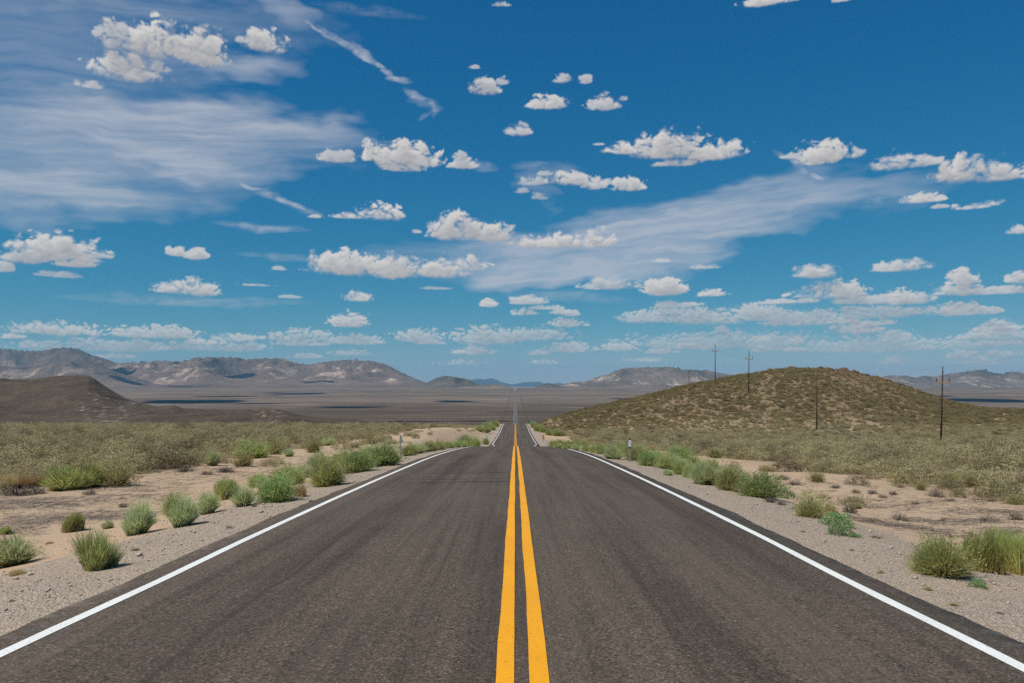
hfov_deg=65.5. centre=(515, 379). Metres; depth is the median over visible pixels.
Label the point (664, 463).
rabbitbrush
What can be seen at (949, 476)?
desert shrub
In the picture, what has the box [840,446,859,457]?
sage bush
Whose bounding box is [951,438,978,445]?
sage bush
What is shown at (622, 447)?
rabbitbrush
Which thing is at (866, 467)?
sage bush
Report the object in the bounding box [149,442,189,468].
sage bush
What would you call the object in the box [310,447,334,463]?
rabbitbrush
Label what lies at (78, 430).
sage bush
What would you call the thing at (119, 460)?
sage bush
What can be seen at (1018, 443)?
sage bush
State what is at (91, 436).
sage bush
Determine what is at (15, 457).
sage bush
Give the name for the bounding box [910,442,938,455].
sage bush
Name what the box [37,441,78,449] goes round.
sage bush
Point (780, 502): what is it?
dead shrub
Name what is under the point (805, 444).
sage bush
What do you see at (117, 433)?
sage bush
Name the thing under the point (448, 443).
rabbitbrush
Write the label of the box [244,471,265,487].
rabbitbrush
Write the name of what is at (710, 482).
rabbitbrush
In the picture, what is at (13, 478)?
dry grass tuft
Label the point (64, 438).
sage bush
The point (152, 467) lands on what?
sage bush
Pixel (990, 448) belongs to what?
sage bush
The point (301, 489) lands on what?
dry grass tuft
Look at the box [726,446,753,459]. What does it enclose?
sage bush
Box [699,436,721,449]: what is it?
sage bush
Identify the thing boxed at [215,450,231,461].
sage bush
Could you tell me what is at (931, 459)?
sage bush
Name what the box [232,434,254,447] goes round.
sage bush
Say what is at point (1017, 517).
dead shrub
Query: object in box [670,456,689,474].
rabbitbrush
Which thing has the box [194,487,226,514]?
rabbitbrush
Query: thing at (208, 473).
dead shrub
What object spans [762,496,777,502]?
dead shrub
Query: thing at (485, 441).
rabbitbrush
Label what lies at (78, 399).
hill
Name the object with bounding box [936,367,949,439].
power pole
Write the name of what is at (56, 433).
sage bush
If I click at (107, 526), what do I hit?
rabbitbrush
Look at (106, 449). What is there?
sage bush
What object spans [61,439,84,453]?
sage bush
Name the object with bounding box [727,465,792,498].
rabbitbrush
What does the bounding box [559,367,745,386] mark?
mountain
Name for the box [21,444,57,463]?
sage bush
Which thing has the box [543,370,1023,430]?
hill
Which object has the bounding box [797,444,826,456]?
sage bush
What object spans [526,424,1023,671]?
road edge line
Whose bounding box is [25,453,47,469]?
sage bush
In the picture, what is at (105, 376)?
mountain
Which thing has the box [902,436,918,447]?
sage bush
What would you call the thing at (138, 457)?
sage bush
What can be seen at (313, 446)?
desert shrub
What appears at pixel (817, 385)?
power pole
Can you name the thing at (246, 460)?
desert shrub
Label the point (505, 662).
road centre line
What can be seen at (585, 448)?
rabbitbrush
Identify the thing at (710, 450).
sage bush
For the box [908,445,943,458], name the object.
sage bush
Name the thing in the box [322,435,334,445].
rabbitbrush
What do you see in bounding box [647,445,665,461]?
rabbitbrush
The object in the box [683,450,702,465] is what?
rabbitbrush
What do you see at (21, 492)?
dead shrub
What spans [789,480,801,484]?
dead shrub
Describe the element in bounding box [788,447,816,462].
sage bush
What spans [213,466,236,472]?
dead shrub
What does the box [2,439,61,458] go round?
sage bush
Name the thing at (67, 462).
sage bush
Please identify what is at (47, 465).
sage bush
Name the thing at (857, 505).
grass clump
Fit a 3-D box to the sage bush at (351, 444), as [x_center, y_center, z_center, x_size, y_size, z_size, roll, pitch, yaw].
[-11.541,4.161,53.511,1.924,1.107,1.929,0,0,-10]
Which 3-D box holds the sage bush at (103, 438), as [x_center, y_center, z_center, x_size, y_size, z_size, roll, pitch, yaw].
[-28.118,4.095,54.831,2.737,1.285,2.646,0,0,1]
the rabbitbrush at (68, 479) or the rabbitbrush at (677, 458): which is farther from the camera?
the rabbitbrush at (677, 458)
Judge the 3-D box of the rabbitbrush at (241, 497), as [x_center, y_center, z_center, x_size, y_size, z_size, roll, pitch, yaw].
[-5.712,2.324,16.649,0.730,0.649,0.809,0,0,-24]
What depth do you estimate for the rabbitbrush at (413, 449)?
41.26 m
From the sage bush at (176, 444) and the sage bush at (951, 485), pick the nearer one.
the sage bush at (951, 485)
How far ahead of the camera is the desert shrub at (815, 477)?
29.05 m
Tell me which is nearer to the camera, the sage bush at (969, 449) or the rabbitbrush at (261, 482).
the rabbitbrush at (261, 482)
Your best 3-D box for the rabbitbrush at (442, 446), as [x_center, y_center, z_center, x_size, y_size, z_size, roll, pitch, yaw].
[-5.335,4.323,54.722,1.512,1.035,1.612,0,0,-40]
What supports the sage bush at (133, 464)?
on the ground
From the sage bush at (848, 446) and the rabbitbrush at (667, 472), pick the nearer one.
the rabbitbrush at (667, 472)
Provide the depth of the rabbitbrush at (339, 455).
38.29 m
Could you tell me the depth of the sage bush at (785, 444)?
62.73 m
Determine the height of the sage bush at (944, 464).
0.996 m
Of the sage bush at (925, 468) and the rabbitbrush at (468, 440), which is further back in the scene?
the rabbitbrush at (468, 440)
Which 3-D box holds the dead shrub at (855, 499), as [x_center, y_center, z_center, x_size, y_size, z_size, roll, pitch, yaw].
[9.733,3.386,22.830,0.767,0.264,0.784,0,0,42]
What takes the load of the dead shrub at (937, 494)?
on the ground
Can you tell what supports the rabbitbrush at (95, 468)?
on the ground
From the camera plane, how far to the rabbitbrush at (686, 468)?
24.44 m
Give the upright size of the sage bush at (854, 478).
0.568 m
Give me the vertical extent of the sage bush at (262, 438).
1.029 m
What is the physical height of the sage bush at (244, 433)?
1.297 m
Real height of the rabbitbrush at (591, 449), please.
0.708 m
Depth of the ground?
20.58 m
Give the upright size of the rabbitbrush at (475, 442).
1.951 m
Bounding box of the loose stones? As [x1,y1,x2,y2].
[0,465,1023,626]
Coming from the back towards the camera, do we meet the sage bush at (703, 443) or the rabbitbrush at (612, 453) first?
the sage bush at (703, 443)
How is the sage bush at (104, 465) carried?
on the ground
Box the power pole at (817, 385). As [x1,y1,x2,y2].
[812,376,821,428]
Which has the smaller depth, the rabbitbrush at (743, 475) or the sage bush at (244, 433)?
the rabbitbrush at (743, 475)
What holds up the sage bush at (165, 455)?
on the ground
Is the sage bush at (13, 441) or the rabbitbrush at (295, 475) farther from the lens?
the sage bush at (13, 441)
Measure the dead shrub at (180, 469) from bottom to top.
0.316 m
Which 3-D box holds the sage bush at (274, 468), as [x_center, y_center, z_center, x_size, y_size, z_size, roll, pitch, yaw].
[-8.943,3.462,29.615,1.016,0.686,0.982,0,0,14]
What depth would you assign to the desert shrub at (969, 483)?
27.25 m
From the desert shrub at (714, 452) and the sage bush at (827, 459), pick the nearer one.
the sage bush at (827, 459)
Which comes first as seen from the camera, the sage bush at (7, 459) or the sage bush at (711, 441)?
the sage bush at (7, 459)
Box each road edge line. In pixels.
[0,424,503,656]
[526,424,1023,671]
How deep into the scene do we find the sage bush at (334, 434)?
68.07 m
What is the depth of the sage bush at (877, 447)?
50.93 m
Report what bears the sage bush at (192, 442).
on the ground
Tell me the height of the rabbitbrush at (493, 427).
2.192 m
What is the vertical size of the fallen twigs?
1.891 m
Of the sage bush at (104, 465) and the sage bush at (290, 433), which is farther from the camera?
the sage bush at (290, 433)
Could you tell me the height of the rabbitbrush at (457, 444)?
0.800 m
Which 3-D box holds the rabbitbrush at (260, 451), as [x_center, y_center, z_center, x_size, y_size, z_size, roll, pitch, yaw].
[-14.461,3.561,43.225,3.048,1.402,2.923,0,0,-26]
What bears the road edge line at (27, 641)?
on the road
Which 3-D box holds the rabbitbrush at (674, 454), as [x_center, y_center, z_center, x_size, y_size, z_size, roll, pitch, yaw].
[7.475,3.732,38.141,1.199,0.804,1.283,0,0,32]
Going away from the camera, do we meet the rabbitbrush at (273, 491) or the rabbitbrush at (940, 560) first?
the rabbitbrush at (940, 560)
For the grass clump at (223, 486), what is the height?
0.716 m
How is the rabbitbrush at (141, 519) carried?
on the ground
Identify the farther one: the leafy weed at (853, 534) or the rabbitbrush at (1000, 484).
the rabbitbrush at (1000, 484)
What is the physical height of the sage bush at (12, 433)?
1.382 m
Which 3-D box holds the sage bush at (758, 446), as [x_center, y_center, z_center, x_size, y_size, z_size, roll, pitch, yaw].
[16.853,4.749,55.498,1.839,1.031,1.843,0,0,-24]
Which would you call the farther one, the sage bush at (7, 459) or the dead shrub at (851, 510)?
the sage bush at (7, 459)
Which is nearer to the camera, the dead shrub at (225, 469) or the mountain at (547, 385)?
the dead shrub at (225, 469)
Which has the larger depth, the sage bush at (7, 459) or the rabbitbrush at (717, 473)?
the sage bush at (7, 459)
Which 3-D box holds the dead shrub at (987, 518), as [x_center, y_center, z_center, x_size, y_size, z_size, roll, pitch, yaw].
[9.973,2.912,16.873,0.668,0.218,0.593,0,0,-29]
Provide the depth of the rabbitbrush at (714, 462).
28.39 m
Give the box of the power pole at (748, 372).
[745,357,752,391]
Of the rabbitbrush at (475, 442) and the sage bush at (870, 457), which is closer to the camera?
the sage bush at (870, 457)
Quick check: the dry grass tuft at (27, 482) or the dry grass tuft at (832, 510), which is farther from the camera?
the dry grass tuft at (27, 482)
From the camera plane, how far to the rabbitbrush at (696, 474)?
21.21 m
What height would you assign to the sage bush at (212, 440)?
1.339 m
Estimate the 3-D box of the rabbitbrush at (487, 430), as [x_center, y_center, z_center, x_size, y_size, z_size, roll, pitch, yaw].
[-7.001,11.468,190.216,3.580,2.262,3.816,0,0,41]
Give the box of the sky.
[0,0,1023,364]
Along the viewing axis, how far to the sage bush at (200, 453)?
38.73 m
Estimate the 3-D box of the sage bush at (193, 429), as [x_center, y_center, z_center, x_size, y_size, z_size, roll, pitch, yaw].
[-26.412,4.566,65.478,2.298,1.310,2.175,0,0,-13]
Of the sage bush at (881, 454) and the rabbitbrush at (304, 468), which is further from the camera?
the sage bush at (881, 454)
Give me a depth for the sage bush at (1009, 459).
38.38 m
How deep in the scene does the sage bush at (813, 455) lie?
41.14 m
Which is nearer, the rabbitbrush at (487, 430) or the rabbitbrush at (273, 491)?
the rabbitbrush at (273, 491)
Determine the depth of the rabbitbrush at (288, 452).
43.67 m
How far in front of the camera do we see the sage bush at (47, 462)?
31.33 m
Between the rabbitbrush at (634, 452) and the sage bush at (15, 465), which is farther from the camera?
the rabbitbrush at (634, 452)
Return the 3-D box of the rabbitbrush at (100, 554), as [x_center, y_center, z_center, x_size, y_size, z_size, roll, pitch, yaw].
[-5.048,1.987,9.641,0.693,0.622,0.692,0,0,-26]
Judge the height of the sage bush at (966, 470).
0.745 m
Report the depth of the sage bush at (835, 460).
37.55 m
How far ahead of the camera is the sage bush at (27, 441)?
46.30 m
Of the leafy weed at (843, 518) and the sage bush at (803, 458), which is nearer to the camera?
the leafy weed at (843, 518)
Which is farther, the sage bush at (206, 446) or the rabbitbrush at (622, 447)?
the sage bush at (206, 446)
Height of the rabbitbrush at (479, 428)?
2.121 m
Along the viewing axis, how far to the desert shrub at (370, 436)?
65.38 m
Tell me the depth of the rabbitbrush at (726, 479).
19.76 m
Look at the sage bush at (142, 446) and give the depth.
45.02 m
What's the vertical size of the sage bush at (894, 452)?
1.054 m
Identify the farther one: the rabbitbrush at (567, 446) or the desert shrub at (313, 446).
the rabbitbrush at (567, 446)
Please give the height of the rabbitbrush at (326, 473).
1.098 m
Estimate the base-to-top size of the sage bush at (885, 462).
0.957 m
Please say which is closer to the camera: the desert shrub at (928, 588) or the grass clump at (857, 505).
the desert shrub at (928, 588)
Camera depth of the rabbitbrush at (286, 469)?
28.48 m
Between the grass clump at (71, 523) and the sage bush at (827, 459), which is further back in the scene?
the sage bush at (827, 459)
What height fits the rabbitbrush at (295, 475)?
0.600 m
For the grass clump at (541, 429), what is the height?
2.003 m
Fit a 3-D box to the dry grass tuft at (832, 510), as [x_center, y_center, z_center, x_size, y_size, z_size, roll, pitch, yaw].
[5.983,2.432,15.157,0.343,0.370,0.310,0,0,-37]
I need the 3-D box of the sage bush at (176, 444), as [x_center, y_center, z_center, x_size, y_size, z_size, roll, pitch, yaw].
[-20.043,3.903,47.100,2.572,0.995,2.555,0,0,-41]
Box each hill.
[0,375,366,423]
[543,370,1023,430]
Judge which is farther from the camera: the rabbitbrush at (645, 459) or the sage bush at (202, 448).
the sage bush at (202, 448)
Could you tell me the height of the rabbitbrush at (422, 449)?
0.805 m
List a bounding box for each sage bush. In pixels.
[0,428,17,439]
[0,432,16,457]
[0,439,27,449]
[0,450,36,463]
[0,450,38,471]
[0,452,58,478]
[1,428,31,445]
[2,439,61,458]
[11,427,34,434]
[12,467,34,477]
[13,431,46,449]
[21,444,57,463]
[24,458,65,471]
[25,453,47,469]
[25,454,82,477]
[34,432,60,444]
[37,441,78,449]
[38,444,74,463]
[42,438,73,454]
[42,451,75,469]
[43,434,71,444]
[45,427,66,437]
[60,444,98,459]
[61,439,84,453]
[66,426,86,435]
[78,452,104,462]
[79,439,111,458]
[80,460,115,475]
[82,428,108,443]
[85,442,122,457]
[86,431,117,447]
[95,449,145,475]
[96,435,131,449]
[98,434,139,448]
[104,426,133,438]
[108,449,155,472]
[113,428,140,440]
[121,428,144,436]
[122,456,144,473]
[125,439,166,455]
[125,452,162,471]
[129,435,151,450]
[133,432,158,443]
[136,440,189,470]
[146,429,166,439]
[148,442,206,467]
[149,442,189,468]
[157,428,188,444]
[160,438,200,451]
[178,433,210,452]
[184,428,205,436]
[185,445,223,463]
[190,442,207,452]
[194,441,215,451]
[197,432,229,450]
[206,430,234,444]
[206,436,239,457]
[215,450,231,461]
[231,431,253,438]
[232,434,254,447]
[237,431,258,440]
[244,436,271,445]
[265,464,280,479]
[270,427,300,442]
[270,436,291,447]
[320,429,347,441]
[330,434,356,448]
[688,434,714,451]
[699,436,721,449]
[702,444,727,456]
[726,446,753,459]
[742,441,765,452]
[755,438,778,454]
[769,452,811,471]
[774,438,791,448]
[774,442,817,455]
[786,441,817,448]
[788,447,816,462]
[795,451,815,464]
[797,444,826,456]
[801,449,829,463]
[804,458,825,470]
[806,461,829,472]
[811,439,838,452]
[816,457,850,468]
[818,443,838,453]
[823,448,840,457]
[823,453,852,465]
[824,464,850,474]
[834,491,869,506]
[835,460,880,474]
[836,441,865,449]
[838,448,870,465]
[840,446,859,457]
[843,470,870,485]
[857,441,872,446]
[859,443,881,455]
[859,459,895,474]
[861,452,890,468]
[869,450,889,461]
[874,446,902,459]
[874,453,894,470]
[879,436,902,446]
[880,442,907,451]
[892,459,920,471]
[896,462,957,483]
[900,449,923,462]
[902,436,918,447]
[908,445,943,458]
[908,460,939,481]
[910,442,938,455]
[910,454,939,468]
[918,441,969,465]
[932,452,957,471]
[933,467,986,482]
[935,442,969,467]
[936,477,965,489]
[937,442,985,464]
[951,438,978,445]
[952,464,988,479]
[954,432,980,446]
[962,460,989,472]
[966,454,996,463]
[969,437,1018,459]
[973,462,1021,485]
[981,452,1023,468]
[982,453,1010,470]
[991,457,1023,485]
[999,443,1023,456]
[1006,441,1023,452]
[1007,438,1023,451]
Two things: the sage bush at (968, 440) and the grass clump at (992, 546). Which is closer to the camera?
the grass clump at (992, 546)
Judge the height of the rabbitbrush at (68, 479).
1.267 m
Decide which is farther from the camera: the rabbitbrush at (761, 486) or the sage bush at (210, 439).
the sage bush at (210, 439)
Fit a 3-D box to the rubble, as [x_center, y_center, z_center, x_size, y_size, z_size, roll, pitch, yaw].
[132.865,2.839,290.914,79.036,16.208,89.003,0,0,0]
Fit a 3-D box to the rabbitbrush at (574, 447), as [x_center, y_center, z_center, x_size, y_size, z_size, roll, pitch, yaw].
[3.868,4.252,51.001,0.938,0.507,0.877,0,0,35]
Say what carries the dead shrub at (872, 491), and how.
on the ground
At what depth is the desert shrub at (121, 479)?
27.03 m
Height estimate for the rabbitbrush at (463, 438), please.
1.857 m
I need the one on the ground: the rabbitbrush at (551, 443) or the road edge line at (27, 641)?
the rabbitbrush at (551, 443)
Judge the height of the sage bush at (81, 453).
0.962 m
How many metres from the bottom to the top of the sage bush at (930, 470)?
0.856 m
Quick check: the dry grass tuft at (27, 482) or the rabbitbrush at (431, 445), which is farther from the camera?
the rabbitbrush at (431, 445)
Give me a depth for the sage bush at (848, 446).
61.16 m
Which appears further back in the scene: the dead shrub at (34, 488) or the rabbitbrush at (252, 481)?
the rabbitbrush at (252, 481)
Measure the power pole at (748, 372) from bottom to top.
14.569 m
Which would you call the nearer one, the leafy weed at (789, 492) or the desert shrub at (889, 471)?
the leafy weed at (789, 492)
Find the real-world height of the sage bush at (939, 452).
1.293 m
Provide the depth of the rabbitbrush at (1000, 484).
25.60 m
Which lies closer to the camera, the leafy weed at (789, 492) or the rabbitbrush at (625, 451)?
the leafy weed at (789, 492)
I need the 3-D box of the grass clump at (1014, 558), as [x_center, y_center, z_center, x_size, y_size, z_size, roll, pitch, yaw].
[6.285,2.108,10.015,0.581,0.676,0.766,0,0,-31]
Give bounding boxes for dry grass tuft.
[0,470,19,490]
[7,566,28,575]
[15,471,33,488]
[30,470,44,486]
[293,481,307,496]
[758,464,773,470]
[822,499,837,516]
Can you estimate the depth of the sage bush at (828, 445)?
52.69 m
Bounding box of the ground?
[0,387,1023,642]
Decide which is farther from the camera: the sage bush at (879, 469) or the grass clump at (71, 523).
the sage bush at (879, 469)
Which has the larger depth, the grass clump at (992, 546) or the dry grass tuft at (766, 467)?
the dry grass tuft at (766, 467)
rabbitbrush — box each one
[0,529,49,568]
[37,452,99,490]
[66,519,128,571]
[77,454,109,487]
[101,517,114,528]
[119,488,163,536]
[156,481,191,516]
[165,488,206,527]
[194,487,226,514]
[200,447,221,465]
[222,435,273,457]
[225,480,260,506]
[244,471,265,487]
[251,468,301,503]
[254,474,269,490]
[268,462,304,482]
[279,447,295,456]
[284,467,305,484]
[293,462,314,478]
[299,446,354,486]
[300,451,323,470]
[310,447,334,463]
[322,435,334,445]
[329,448,351,461]
[334,445,377,473]
[357,442,382,453]
[365,438,410,466]
[401,440,419,455]
[414,440,428,453]
[422,438,439,451]
[435,438,451,449]
[444,440,455,447]
[451,439,462,447]
[455,434,470,441]
[459,440,467,446]
[465,434,475,446]
[468,436,484,446]
[475,423,483,431]
[481,436,489,444]
[482,422,490,426]
[483,426,493,432]
[488,424,496,429]
[544,429,553,434]
[547,436,557,445]
[553,442,562,447]
[556,438,564,446]
[563,442,572,448]
[564,438,575,445]
[571,443,580,449]
[578,443,590,450]
[581,439,589,445]
[587,443,598,452]
[592,442,607,453]
[600,440,626,459]
[613,441,627,452]
[619,443,636,455]
[624,440,649,460]
[634,448,659,466]
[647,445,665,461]
[647,450,675,468]
[659,450,681,460]
[661,468,676,475]
[663,444,694,458]
[669,451,691,469]
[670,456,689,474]
[680,457,703,477]
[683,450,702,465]
[683,456,716,484]
[699,453,726,469]
[700,466,717,484]
[710,465,722,484]
[712,457,747,491]
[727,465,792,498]
[731,464,751,484]
[896,518,999,578]
[985,477,1016,493]
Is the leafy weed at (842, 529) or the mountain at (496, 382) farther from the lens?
the mountain at (496, 382)
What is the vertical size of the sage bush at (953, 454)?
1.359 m
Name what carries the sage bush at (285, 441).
on the ground
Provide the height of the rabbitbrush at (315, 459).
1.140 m
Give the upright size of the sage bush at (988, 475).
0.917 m
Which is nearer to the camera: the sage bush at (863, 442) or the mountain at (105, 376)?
the sage bush at (863, 442)
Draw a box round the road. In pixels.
[0,391,1023,682]
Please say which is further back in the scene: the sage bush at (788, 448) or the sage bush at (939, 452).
the sage bush at (788, 448)
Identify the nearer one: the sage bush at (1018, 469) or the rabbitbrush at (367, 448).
the sage bush at (1018, 469)
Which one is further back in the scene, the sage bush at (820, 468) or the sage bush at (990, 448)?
the sage bush at (990, 448)
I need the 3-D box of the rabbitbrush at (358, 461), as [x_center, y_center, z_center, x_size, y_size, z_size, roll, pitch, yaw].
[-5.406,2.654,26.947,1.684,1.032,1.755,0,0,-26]
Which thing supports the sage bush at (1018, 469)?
on the ground
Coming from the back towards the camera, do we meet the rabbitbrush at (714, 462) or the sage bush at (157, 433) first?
the sage bush at (157, 433)
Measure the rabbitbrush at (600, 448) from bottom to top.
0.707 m
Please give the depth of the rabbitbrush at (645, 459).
30.01 m
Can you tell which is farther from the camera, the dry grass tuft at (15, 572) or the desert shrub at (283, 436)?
the desert shrub at (283, 436)
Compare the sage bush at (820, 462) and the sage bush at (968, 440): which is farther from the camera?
the sage bush at (968, 440)
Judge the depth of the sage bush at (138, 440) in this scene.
49.92 m
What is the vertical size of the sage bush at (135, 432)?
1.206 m
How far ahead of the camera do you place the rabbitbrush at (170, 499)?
17.37 m
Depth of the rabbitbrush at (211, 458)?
36.75 m
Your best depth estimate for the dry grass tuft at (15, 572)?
9.85 m
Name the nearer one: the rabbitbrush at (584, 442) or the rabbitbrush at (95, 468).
the rabbitbrush at (95, 468)
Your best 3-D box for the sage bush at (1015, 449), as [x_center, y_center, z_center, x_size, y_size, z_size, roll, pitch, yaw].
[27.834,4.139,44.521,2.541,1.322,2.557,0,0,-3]
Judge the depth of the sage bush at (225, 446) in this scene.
43.89 m
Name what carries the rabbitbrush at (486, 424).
on the ground
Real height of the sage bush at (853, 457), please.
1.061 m
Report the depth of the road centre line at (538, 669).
7.07 m
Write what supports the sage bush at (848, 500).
on the ground
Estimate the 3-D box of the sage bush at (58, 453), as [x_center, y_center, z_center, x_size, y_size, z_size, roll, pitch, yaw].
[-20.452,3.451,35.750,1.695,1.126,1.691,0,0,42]
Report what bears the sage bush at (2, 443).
on the ground
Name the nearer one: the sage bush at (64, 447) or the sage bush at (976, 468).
the sage bush at (976, 468)
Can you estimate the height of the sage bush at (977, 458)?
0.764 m
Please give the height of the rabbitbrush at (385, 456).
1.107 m
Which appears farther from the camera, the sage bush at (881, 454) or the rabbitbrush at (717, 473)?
the sage bush at (881, 454)
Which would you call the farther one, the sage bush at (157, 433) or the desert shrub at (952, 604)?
the sage bush at (157, 433)
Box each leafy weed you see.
[779,486,797,498]
[817,511,856,527]
[824,519,854,536]
[846,532,862,537]
[966,577,988,588]
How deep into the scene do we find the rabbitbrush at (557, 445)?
59.37 m
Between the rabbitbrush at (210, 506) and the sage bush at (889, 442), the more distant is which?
the sage bush at (889, 442)
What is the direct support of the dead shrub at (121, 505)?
on the ground
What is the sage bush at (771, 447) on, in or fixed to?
on the ground
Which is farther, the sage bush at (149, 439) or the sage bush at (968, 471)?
the sage bush at (149, 439)
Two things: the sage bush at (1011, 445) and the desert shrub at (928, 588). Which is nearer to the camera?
the desert shrub at (928, 588)
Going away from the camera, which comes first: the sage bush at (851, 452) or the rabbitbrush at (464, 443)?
the sage bush at (851, 452)
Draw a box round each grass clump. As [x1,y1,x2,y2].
[0,525,13,534]
[59,510,85,533]
[213,474,239,499]
[538,426,545,432]
[551,429,560,435]
[848,503,861,508]
[958,524,1008,574]
[984,521,1023,575]
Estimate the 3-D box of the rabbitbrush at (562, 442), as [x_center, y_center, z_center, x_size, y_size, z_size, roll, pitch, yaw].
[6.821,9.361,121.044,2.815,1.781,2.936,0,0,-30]
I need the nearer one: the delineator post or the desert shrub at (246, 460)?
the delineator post
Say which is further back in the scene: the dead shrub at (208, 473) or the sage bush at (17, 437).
the sage bush at (17, 437)
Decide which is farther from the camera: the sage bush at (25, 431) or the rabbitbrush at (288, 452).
the sage bush at (25, 431)
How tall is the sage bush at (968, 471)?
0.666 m
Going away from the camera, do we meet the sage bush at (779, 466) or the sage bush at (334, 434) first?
the sage bush at (779, 466)
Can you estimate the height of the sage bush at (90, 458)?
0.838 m
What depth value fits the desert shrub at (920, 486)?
25.92 m
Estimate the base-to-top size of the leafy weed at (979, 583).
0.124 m
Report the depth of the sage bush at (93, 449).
41.99 m
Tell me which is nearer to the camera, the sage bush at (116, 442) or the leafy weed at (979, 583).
the leafy weed at (979, 583)
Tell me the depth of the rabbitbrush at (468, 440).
115.56 m
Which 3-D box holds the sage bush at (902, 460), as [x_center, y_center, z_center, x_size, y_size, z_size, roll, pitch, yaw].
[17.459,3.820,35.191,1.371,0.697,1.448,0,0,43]
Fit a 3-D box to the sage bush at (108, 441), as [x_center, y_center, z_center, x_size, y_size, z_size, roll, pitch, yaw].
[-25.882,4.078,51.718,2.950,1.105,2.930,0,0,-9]
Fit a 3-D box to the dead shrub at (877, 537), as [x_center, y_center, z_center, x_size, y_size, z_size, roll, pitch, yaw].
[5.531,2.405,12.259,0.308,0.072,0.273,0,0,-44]
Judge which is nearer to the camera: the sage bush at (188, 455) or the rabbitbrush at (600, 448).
the sage bush at (188, 455)
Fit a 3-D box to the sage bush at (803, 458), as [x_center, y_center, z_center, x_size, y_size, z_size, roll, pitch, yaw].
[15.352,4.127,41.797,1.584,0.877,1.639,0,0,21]
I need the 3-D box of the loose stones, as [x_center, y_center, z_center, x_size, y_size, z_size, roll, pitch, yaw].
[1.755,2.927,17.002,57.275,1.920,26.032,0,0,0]
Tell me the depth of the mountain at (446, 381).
9907.56 m
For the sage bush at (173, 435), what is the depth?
58.13 m
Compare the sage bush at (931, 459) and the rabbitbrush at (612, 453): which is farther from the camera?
the sage bush at (931, 459)
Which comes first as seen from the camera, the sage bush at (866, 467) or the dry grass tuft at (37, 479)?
the dry grass tuft at (37, 479)
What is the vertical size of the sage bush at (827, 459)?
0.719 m
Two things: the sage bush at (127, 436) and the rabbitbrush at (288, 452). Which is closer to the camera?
the rabbitbrush at (288, 452)
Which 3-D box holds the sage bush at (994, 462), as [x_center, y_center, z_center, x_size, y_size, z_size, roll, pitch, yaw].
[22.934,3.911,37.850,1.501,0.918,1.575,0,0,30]
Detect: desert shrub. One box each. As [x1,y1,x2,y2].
[93,452,146,486]
[229,447,257,466]
[264,436,287,454]
[271,434,293,445]
[301,430,323,452]
[355,431,381,442]
[702,445,729,457]
[785,482,842,517]
[804,466,827,481]
[880,462,919,483]
[912,479,929,489]
[920,585,933,590]
[933,469,964,487]
[948,601,959,606]
[960,468,984,487]
[998,489,1023,504]
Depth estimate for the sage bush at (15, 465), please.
30.25 m
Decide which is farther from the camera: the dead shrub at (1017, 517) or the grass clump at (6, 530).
the dead shrub at (1017, 517)
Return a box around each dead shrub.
[0,484,37,496]
[28,484,46,494]
[81,489,96,494]
[117,502,127,507]
[173,466,194,472]
[198,470,214,474]
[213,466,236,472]
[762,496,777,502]
[776,500,786,505]
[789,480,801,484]
[841,503,858,513]
[844,495,867,501]
[866,489,880,493]
[869,535,882,538]
[886,512,910,521]
[925,487,948,497]
[975,514,1000,522]
[1005,510,1023,520]
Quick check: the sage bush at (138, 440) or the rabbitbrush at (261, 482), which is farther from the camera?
the sage bush at (138, 440)
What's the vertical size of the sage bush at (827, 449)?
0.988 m
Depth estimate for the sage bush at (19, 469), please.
29.21 m
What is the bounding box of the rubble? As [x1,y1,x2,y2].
[753,367,938,404]
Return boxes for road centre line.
[496,444,514,682]
[516,441,549,682]
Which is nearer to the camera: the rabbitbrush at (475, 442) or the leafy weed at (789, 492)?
the leafy weed at (789, 492)
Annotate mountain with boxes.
[0,347,425,387]
[0,360,176,387]
[422,376,479,387]
[459,384,513,387]
[471,378,562,386]
[534,383,567,387]
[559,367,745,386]
[882,369,1023,386]
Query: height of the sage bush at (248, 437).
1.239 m
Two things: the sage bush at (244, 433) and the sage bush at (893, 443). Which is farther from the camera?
the sage bush at (244, 433)
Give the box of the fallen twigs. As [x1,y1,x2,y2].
[0,454,1023,539]

